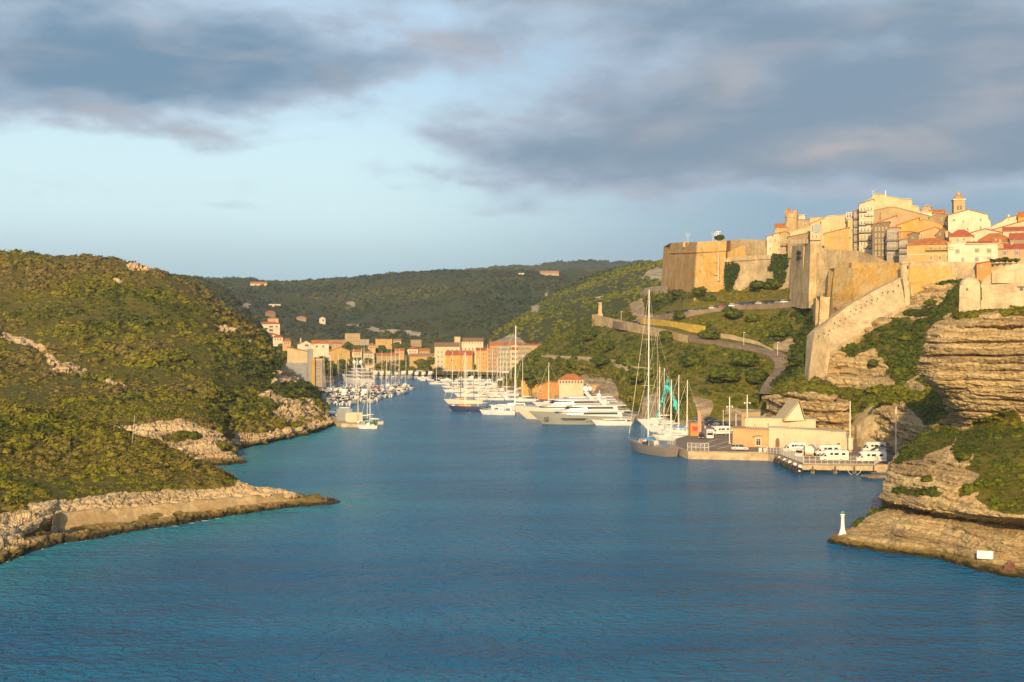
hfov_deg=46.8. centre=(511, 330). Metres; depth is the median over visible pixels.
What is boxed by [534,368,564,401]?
sailing yacht
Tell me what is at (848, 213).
loggia
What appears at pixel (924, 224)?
town house
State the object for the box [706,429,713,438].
motorhome
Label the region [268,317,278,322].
villa
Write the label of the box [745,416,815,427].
terminal building
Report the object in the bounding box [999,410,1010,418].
bush
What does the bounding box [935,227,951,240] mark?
town house
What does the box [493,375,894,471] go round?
quay
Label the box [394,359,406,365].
tree
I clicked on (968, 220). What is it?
town house
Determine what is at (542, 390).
quay house
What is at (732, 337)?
road wall
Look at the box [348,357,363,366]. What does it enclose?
tree
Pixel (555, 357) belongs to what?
terrace wall
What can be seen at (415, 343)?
villa
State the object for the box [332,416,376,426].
dock
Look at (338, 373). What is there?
sailing yacht
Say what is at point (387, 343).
villa
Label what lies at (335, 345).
villa
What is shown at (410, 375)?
motorboat
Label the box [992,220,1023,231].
town house
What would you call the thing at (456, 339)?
quay house
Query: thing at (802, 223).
town house
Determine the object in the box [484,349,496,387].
sailing yacht
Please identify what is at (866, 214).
town house
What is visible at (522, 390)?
sailing yacht
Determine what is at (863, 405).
bush
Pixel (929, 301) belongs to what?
bush
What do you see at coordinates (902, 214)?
town house
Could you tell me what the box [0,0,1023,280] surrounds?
sky
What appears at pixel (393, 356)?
villa
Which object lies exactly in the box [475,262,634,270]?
ridge
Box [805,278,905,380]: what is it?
ramp wall
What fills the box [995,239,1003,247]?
town house
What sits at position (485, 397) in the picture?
motorboat
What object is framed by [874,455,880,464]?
metal fence
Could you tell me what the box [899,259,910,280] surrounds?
sentry turret
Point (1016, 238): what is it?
town house
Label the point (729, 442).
light mast
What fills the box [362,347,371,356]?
tree
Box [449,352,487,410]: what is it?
classic ketch
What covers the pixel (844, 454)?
motorhome
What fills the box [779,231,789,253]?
town house
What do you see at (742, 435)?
terminal building
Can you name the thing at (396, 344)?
tree
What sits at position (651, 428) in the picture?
sailing yacht
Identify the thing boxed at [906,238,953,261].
town house
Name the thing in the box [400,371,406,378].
motorboat
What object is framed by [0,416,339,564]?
headland
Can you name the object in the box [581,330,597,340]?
bush
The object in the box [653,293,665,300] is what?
bush
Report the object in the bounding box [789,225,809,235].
town house
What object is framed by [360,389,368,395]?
motorboat
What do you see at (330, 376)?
sailing yacht
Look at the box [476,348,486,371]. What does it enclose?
quay house
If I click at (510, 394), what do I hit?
sailing yacht
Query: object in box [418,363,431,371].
tree
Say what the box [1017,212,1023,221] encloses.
town house
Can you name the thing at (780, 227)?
town house
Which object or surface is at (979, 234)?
town house
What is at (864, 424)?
quarry face
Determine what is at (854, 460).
metal fence
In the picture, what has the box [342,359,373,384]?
superyacht
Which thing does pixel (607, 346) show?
bush
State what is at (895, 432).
light mast
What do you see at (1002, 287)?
fort
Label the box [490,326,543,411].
sailing yacht
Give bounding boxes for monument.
[597,302,602,315]
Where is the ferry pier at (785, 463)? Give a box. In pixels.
[773,454,877,473]
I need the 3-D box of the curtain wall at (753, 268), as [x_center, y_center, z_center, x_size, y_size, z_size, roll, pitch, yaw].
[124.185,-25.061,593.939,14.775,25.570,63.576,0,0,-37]
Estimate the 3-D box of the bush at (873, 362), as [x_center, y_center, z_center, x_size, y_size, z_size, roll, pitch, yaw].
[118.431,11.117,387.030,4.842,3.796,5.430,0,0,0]
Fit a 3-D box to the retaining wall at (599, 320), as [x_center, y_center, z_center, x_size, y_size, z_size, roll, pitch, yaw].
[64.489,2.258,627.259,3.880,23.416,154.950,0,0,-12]
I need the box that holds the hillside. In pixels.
[0,256,333,448]
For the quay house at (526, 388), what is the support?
on the quay at (691, 441)
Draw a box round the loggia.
[846,212,853,218]
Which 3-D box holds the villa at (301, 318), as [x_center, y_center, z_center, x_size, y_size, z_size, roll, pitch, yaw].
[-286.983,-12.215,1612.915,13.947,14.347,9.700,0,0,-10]
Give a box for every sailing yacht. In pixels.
[325,355,333,392]
[336,355,342,387]
[343,355,351,389]
[350,381,373,420]
[359,348,363,386]
[362,384,383,424]
[385,356,387,385]
[393,353,396,384]
[398,349,400,386]
[429,361,446,383]
[443,351,463,391]
[455,358,482,396]
[456,363,475,390]
[466,347,483,387]
[471,356,488,390]
[479,350,498,391]
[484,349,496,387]
[487,357,509,396]
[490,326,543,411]
[492,350,507,382]
[496,353,511,390]
[497,359,518,395]
[512,355,535,401]
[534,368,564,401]
[638,331,675,424]
[643,367,676,428]
[646,368,684,431]
[652,400,687,439]
[655,380,687,433]
[662,379,693,433]
[671,380,704,434]
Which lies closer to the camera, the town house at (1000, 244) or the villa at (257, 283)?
the town house at (1000, 244)
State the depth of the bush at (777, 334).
512.37 m
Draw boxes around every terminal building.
[732,426,768,446]
[741,410,760,425]
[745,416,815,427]
[769,426,852,449]
[775,399,805,420]
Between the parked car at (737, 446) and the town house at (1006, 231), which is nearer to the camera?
the parked car at (737, 446)
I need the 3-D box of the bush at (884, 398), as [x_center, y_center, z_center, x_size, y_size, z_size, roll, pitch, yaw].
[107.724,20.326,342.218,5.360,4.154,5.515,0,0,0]
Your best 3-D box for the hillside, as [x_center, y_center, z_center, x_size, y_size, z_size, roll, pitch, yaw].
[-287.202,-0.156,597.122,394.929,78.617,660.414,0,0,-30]
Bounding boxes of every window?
[561,418,587,419]
[755,438,760,445]
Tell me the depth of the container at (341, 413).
456.47 m
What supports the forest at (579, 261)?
on the ridge
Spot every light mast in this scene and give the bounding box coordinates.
[726,397,732,443]
[744,395,750,416]
[849,401,851,451]
[895,406,896,454]
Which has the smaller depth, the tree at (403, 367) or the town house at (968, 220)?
the town house at (968, 220)
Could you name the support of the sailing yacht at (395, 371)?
on the sea
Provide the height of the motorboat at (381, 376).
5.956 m
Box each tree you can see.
[276,343,286,359]
[320,356,327,373]
[323,361,337,377]
[325,365,341,377]
[336,359,347,371]
[342,342,351,350]
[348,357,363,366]
[359,357,369,367]
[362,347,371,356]
[371,364,382,370]
[377,345,385,352]
[377,360,391,372]
[390,365,398,372]
[391,342,401,351]
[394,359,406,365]
[398,344,412,356]
[400,363,408,371]
[407,366,415,371]
[414,359,424,365]
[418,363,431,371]
[423,357,435,364]
[519,363,538,395]
[714,234,724,240]
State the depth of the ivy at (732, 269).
600.67 m
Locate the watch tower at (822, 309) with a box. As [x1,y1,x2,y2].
[813,296,832,325]
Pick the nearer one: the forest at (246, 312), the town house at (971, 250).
the town house at (971, 250)
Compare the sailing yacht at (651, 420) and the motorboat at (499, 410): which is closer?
the sailing yacht at (651, 420)
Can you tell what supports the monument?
on the citadel slope
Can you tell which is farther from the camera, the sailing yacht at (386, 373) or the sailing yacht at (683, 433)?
the sailing yacht at (386, 373)
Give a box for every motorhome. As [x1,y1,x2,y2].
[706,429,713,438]
[712,425,730,434]
[795,445,804,457]
[816,444,839,455]
[819,449,848,461]
[856,450,886,462]
[861,441,885,450]
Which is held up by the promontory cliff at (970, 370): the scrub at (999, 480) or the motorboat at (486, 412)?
the scrub at (999, 480)
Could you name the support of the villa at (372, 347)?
on the valley floor
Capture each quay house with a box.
[434,342,459,368]
[445,350,474,370]
[454,337,459,349]
[460,338,483,363]
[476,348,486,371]
[487,348,496,369]
[489,341,503,347]
[497,345,510,372]
[504,342,518,346]
[510,347,517,369]
[517,343,541,362]
[520,376,538,395]
[536,381,557,398]
[558,374,583,397]
[587,384,598,395]
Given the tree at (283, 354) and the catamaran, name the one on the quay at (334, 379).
the tree at (283, 354)
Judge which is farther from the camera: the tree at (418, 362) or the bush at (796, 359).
the tree at (418, 362)
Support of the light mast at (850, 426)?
on the quay at (691, 441)
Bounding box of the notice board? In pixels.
[977,550,992,558]
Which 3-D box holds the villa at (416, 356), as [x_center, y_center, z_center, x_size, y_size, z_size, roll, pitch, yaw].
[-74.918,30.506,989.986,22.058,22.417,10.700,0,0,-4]
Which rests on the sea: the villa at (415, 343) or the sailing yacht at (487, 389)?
the sailing yacht at (487, 389)
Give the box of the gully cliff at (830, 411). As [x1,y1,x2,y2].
[761,282,959,453]
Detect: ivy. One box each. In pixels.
[723,261,740,289]
[767,253,788,281]
[795,250,800,260]
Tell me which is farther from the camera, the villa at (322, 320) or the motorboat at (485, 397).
the villa at (322, 320)
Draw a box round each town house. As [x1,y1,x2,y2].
[766,235,772,254]
[772,232,779,253]
[774,223,786,232]
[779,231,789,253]
[787,232,809,253]
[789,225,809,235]
[798,219,809,228]
[809,217,822,222]
[810,217,823,245]
[820,214,852,247]
[823,227,849,250]
[847,218,853,250]
[853,209,858,250]
[858,199,873,254]
[864,194,919,211]
[871,215,896,243]
[871,221,890,260]
[874,205,929,223]
[886,227,900,262]
[896,217,919,231]
[898,231,911,238]
[898,238,907,262]
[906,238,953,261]
[907,231,919,242]
[919,212,932,215]
[919,218,943,230]
[919,227,939,238]
[921,204,931,211]
[928,209,944,214]
[928,210,948,229]
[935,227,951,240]
[945,229,973,242]
[946,209,991,232]
[947,239,998,262]
[970,228,1002,240]
[978,233,1009,243]
[992,214,1017,228]
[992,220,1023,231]
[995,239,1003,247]
[998,242,1023,262]
[1002,226,1023,236]
[1009,233,1023,243]
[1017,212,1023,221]
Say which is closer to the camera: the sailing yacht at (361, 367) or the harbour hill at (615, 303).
the sailing yacht at (361, 367)
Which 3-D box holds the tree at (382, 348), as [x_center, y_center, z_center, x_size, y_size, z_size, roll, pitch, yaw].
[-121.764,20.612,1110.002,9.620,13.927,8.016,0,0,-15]
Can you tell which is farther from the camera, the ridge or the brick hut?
the ridge
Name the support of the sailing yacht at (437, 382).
on the sea
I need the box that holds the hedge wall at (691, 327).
[636,318,705,332]
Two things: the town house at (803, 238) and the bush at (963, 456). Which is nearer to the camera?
the bush at (963, 456)
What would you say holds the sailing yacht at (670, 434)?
on the sea
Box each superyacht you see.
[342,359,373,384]
[511,385,623,418]
[529,390,633,424]
[533,386,617,406]
[592,413,631,425]
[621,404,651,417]
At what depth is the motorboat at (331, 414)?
484.73 m
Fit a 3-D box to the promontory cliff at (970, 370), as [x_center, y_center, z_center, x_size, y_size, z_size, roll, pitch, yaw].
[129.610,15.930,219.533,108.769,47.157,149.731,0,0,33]
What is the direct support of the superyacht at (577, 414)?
on the sea
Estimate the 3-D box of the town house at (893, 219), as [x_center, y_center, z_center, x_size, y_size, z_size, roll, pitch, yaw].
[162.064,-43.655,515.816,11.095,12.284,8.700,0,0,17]
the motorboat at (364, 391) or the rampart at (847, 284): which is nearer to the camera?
the rampart at (847, 284)
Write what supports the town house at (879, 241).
on the citadel plateau
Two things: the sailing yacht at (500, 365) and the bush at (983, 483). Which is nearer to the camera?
the bush at (983, 483)
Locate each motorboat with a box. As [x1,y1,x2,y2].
[327,407,350,416]
[341,389,346,395]
[346,399,353,405]
[353,396,359,403]
[357,421,377,428]
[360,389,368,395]
[368,398,376,402]
[372,371,378,378]
[379,371,384,378]
[386,387,395,394]
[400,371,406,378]
[407,371,413,378]
[427,371,433,378]
[440,377,452,381]
[442,382,453,387]
[463,375,472,380]
[476,393,491,399]
[480,406,494,414]
[487,388,497,393]
[487,404,515,414]
[491,394,504,399]
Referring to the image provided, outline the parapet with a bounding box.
[849,262,899,267]
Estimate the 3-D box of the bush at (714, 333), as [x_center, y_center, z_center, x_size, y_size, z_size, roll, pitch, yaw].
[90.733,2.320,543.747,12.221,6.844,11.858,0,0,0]
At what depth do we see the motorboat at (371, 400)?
588.25 m
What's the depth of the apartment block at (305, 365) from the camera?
705.75 m
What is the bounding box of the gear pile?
[365,421,377,423]
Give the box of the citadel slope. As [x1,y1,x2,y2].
[496,290,810,426]
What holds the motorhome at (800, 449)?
on the quay at (691, 441)
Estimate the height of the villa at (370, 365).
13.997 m
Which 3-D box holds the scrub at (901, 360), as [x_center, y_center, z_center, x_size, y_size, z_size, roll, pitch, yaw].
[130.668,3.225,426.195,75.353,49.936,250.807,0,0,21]
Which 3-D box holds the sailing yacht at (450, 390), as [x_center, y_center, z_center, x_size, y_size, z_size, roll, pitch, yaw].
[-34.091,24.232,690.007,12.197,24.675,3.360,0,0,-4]
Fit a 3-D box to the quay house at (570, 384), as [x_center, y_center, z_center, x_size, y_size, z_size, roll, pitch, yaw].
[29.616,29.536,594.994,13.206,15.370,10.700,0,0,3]
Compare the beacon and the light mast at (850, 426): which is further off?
the light mast at (850, 426)
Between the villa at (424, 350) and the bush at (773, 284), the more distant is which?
the villa at (424, 350)
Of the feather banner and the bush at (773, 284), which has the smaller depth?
the feather banner
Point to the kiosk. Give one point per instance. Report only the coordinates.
(692, 428)
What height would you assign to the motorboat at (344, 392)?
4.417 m
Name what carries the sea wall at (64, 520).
on the headland at (22, 532)
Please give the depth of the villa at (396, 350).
1060.26 m
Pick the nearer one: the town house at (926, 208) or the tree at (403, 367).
the town house at (926, 208)
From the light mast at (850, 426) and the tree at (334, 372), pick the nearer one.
the light mast at (850, 426)
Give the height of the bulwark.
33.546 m
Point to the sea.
(440, 542)
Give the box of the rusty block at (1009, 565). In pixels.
[1004,560,1014,571]
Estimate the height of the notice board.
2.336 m
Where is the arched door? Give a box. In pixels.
[775,438,779,447]
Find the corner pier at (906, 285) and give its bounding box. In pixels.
[901,279,910,305]
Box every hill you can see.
[181,276,279,353]
[200,269,593,344]
[487,265,661,347]
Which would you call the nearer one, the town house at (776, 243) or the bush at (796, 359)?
the bush at (796, 359)
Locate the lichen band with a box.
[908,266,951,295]
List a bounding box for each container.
[337,408,351,419]
[348,412,362,421]
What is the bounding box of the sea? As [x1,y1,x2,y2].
[0,378,1023,681]
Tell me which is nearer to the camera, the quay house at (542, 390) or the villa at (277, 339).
the quay house at (542, 390)
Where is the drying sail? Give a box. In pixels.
[655,376,677,420]
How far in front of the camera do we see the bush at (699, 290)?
592.97 m
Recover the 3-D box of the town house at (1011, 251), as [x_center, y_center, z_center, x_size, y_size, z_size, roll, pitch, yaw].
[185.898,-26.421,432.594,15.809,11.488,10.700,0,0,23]
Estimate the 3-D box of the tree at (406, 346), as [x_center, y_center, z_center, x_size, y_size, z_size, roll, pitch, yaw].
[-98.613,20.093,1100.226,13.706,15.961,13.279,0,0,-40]
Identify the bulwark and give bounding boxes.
[789,243,886,308]
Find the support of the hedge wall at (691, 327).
on the citadel slope
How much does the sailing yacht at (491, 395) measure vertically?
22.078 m
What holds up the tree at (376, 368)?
on the valley floor
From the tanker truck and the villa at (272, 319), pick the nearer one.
the tanker truck
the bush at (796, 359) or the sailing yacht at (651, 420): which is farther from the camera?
the sailing yacht at (651, 420)
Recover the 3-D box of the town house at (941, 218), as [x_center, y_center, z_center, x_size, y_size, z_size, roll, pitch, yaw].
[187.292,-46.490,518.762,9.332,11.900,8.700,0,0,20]
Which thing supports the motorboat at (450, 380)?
on the sea
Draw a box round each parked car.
[705,421,714,424]
[731,443,747,449]
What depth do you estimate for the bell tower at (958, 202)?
519.87 m
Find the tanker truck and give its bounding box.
[805,444,815,457]
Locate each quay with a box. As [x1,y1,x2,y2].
[316,375,494,389]
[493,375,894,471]
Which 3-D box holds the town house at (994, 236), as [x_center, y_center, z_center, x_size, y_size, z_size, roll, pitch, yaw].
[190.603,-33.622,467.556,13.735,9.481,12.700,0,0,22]
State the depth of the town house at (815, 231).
559.96 m
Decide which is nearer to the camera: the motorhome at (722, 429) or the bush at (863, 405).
the bush at (863, 405)
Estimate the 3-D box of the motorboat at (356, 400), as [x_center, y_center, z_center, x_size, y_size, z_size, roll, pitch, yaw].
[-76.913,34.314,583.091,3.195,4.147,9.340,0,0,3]
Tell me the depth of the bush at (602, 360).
592.77 m
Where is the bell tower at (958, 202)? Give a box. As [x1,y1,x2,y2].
[951,191,965,212]
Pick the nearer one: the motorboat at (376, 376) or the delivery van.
the delivery van
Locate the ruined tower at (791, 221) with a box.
[785,208,797,231]
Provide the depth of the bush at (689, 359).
498.52 m
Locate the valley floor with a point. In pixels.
(432, 348)
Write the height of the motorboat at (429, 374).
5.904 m
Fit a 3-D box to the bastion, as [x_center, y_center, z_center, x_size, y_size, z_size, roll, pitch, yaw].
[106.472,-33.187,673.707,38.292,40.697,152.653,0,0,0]
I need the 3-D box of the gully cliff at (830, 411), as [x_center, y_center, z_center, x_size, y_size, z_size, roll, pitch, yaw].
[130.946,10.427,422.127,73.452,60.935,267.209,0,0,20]
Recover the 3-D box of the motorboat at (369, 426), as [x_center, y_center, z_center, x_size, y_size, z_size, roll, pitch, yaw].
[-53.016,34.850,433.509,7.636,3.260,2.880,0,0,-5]
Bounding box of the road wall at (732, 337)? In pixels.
[719,333,772,350]
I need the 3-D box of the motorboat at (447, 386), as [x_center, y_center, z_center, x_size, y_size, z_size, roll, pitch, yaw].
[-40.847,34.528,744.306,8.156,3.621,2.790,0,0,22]
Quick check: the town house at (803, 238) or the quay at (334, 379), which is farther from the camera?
the quay at (334, 379)
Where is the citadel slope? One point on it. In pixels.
(704, 405)
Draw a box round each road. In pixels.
[613,321,788,403]
[633,302,791,323]
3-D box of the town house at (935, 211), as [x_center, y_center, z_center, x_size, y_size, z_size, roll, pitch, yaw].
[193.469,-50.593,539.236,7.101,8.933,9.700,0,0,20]
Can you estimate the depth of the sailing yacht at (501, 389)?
699.23 m
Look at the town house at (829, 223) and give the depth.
555.71 m
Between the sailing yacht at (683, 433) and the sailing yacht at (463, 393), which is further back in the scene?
the sailing yacht at (463, 393)
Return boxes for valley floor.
[284,342,509,374]
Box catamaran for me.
[395,388,408,393]
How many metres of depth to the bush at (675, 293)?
622.99 m
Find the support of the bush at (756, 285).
on the citadel slope
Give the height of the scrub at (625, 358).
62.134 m
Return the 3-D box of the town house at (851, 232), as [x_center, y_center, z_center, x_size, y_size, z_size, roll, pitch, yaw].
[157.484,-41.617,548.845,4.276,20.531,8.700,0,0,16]
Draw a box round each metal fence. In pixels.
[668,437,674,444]
[761,446,779,453]
[781,447,802,462]
[804,456,869,463]
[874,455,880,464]
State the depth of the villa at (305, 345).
800.07 m
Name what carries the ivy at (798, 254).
attached to the bulwark
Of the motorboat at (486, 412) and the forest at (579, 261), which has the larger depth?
the forest at (579, 261)
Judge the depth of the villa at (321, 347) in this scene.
840.25 m
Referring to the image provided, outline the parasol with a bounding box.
[643,437,653,445]
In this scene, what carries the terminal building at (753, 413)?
on the quay at (691, 441)
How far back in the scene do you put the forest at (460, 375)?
979.78 m
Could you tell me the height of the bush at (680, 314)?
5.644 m
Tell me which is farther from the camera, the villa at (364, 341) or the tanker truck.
the villa at (364, 341)
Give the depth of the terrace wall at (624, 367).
554.26 m
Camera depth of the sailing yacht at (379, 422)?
452.82 m
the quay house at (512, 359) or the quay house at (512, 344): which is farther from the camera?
the quay house at (512, 344)
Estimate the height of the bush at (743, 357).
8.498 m
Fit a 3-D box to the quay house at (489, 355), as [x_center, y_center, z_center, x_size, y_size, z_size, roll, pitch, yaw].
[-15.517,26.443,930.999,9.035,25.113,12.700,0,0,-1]
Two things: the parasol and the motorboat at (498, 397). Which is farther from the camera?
the motorboat at (498, 397)
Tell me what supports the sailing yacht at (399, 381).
on the sea
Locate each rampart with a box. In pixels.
[640,286,667,295]
[727,246,744,257]
[730,239,766,255]
[825,268,899,301]
[910,261,1017,300]
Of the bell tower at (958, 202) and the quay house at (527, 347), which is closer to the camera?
the bell tower at (958, 202)
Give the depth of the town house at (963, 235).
452.59 m
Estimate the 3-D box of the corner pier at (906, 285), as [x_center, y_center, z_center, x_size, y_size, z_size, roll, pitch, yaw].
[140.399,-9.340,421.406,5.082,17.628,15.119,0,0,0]
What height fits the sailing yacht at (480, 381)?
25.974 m
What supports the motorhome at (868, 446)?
on the quay at (691, 441)
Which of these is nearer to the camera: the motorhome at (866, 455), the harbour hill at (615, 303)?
the motorhome at (866, 455)
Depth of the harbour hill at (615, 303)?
1031.82 m
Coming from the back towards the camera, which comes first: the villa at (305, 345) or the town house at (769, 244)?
the villa at (305, 345)
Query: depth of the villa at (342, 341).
1284.33 m
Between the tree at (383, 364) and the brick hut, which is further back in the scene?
the tree at (383, 364)
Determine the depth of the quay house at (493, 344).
962.69 m
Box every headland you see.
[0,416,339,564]
[64,400,246,465]
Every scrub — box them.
[0,249,330,437]
[0,397,237,511]
[54,385,238,453]
[497,287,803,421]
[761,278,980,425]
[850,305,1023,526]
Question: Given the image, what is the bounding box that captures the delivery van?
[784,441,805,452]
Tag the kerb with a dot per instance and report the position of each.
(715, 451)
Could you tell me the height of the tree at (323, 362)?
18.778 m
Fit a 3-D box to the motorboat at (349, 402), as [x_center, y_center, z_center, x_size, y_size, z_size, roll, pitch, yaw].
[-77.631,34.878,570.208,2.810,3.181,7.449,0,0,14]
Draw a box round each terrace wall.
[541,355,615,362]
[614,365,651,369]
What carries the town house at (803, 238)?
on the bulwark
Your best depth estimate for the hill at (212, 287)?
1174.45 m
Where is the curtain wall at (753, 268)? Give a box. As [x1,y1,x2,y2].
[724,254,791,290]
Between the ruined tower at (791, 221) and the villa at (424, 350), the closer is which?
the ruined tower at (791, 221)
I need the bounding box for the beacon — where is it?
[838,511,846,534]
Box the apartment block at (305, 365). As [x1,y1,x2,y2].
[286,347,322,386]
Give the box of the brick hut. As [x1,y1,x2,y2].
[976,261,990,282]
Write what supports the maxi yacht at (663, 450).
on the sea
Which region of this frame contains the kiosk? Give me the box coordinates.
[688,422,700,435]
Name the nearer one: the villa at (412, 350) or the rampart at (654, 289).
the rampart at (654, 289)
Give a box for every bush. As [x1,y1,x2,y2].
[565,357,577,366]
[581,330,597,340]
[589,354,610,367]
[600,343,615,350]
[625,367,655,383]
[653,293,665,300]
[659,330,672,339]
[669,289,682,297]
[672,310,685,318]
[679,352,707,365]
[691,286,707,297]
[697,328,722,338]
[705,373,724,383]
[708,365,740,383]
[721,306,742,319]
[728,349,759,366]
[744,314,760,321]
[745,367,769,382]
[749,280,765,291]
[763,278,783,289]
[768,329,787,340]
[784,352,805,366]
[859,400,870,409]
[866,359,879,366]
[868,508,879,513]
[875,394,893,406]
[899,330,914,339]
[923,298,936,304]
[953,311,967,317]
[956,453,970,460]
[974,478,994,487]
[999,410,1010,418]
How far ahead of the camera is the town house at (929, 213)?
529.62 m
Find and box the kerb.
[670,444,766,452]
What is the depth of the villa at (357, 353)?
1050.17 m
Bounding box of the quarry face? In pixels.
[851,406,902,446]
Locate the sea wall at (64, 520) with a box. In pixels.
[51,493,286,532]
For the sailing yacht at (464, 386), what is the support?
on the sea
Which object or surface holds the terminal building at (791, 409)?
on the terminal building at (756, 421)
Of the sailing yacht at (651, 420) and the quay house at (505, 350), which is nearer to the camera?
the sailing yacht at (651, 420)
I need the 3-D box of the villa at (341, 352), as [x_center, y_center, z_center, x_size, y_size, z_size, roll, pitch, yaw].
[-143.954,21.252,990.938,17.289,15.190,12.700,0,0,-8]
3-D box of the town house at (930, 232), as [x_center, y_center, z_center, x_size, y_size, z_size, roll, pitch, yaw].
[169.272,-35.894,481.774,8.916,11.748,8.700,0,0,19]
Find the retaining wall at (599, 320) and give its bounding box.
[592,314,687,342]
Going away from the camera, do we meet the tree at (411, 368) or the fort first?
the fort
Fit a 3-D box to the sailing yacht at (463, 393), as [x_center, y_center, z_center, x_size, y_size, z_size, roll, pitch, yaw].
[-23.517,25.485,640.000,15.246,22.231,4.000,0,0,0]
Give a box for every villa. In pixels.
[250,282,266,285]
[261,322,279,334]
[265,311,275,316]
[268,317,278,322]
[272,335,282,345]
[283,338,290,350]
[296,316,305,321]
[297,338,313,357]
[311,340,328,356]
[319,317,325,323]
[329,340,345,346]
[329,347,349,364]
[331,342,341,349]
[345,333,359,344]
[352,349,360,357]
[360,339,368,344]
[364,351,373,358]
[365,363,398,371]
[368,343,375,352]
[375,339,391,348]
[376,353,398,362]
[394,348,404,359]
[407,347,417,355]
[409,353,434,368]
[411,340,420,346]
[419,348,429,352]
[540,271,558,275]
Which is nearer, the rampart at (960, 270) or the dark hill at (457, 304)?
the rampart at (960, 270)
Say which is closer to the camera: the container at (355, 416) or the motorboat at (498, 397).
the container at (355, 416)
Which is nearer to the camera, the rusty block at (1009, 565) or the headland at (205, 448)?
the rusty block at (1009, 565)
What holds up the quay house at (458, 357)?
on the valley floor
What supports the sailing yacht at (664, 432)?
on the sea
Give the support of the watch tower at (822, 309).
on the gully cliff at (830, 411)
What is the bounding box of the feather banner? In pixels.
[698,412,700,431]
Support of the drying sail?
attached to the sailing yacht at (651, 428)
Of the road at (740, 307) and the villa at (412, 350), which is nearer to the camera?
the road at (740, 307)
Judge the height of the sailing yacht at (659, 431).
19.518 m
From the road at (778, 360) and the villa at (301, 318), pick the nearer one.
the road at (778, 360)
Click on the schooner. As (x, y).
(460, 400)
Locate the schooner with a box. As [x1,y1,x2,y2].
[444,352,482,403]
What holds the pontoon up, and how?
on the sea
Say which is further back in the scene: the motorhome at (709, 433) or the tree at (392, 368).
the tree at (392, 368)
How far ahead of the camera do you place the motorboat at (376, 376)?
882.28 m
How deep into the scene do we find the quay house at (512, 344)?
967.16 m
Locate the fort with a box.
[959,263,1023,311]
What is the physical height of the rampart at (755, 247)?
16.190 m
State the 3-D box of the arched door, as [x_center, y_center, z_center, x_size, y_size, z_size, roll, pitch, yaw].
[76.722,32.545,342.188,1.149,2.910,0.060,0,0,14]
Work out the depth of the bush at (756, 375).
460.94 m
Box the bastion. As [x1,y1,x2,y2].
[661,240,730,300]
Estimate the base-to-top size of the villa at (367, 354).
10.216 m
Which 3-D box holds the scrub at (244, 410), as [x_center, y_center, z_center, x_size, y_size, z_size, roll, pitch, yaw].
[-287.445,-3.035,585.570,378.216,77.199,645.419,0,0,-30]
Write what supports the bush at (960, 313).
on the promontory cliff at (970, 370)
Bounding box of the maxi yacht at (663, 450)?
[628,290,678,456]
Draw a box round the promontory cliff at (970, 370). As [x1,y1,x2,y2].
[827,309,1023,577]
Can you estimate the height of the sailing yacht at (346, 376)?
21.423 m
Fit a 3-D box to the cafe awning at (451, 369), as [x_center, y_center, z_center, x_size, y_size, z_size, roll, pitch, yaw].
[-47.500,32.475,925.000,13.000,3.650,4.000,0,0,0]
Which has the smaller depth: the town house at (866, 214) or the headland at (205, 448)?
the headland at (205, 448)
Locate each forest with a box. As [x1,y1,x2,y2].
[172,267,603,344]
[172,273,282,350]
[286,341,497,376]
[465,258,651,270]
[485,259,662,347]
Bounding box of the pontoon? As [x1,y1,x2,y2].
[861,474,886,478]
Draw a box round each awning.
[443,369,459,370]
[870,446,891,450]
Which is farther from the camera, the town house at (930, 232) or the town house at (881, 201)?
the town house at (881, 201)
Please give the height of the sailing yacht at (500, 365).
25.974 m
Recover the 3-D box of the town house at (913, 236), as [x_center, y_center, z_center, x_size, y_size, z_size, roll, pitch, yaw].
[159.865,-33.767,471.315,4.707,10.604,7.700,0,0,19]
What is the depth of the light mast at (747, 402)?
356.89 m
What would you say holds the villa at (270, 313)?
on the dark hill at (457, 304)
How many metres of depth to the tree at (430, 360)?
957.87 m
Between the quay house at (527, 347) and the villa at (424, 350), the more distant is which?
the villa at (424, 350)
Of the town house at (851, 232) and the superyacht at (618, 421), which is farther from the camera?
the town house at (851, 232)
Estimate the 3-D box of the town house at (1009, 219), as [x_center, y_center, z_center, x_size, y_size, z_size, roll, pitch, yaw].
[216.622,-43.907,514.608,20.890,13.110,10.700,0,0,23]
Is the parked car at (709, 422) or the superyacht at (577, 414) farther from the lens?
the superyacht at (577, 414)
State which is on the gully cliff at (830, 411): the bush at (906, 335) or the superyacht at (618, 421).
the bush at (906, 335)
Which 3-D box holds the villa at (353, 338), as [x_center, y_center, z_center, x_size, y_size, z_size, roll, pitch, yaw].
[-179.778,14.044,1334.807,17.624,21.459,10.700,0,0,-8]
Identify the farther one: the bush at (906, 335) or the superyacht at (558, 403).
the superyacht at (558, 403)
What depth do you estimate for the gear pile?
439.36 m
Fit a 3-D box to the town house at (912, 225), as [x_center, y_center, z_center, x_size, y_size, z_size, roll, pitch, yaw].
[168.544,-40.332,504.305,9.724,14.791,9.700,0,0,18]

